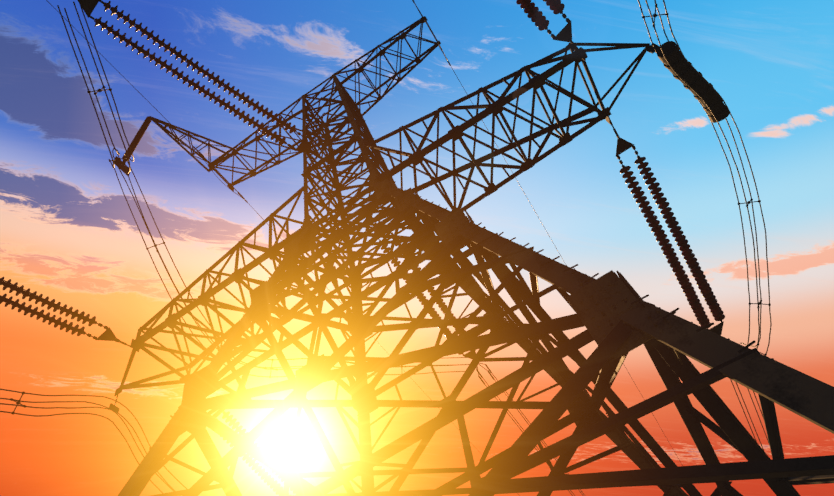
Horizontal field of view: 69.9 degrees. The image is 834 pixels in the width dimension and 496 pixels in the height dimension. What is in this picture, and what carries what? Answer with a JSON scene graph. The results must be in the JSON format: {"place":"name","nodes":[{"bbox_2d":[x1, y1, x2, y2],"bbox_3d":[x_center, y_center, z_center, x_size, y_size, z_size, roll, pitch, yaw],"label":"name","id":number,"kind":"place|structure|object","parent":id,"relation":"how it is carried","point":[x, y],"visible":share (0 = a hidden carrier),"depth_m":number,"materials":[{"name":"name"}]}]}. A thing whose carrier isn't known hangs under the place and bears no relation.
{"place":"outdoors","nodes":[
{"label":"outdoors","id":0,"kind":"place"},
{"bbox_2d":[0,0,833,495],"label":"sky","id":1,"kind":"structure","parent":0,"point":[70,235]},
{"label":"ground","id":2,"kind":"structure","parent":0,"visible":0},
{"bbox_2d":[114,16,833,495],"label":"transmission tower","id":3,"kind":"structure","parent":2,"relation":"on","point":[618,318],"depth_m":11.84,"materials":[{"name":"metal"}]},
{"bbox_2d":[122,116,151,161],"bbox_3d":[-11.248,-4.448,24.075,0.530,4.062,0.250,-7,-55,-10],"label":"jumper rod insulator","id":4,"kind":"object","parent":3,"relation":"attached to","point":[140,133],"depth_m":24.05,"materials":[{"name":"brown ceramic"}]},
{"bbox_2d":[0,0,724,495],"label":"insulator discs","id":5,"kind":"object","parent":3,"relation":"attached to","point":[542,22],"depth_m":18.37,"materials":[{"name":"brown ceramic"}]},
{"bbox_2d":[0,0,770,414],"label":"line fittings","id":6,"kind":"object","parent":3,"relation":"attached to","point":[694,78],"depth_m":17.04,"materials":[{"name":"black metal"}]},
{"bbox_2d":[0,0,771,495],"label":"conductors","id":7,"kind":"object","parent":6,"relation":"on","point":[340,302],"depth_m":18.49,"materials":[{"name":"metal"}]}
]}

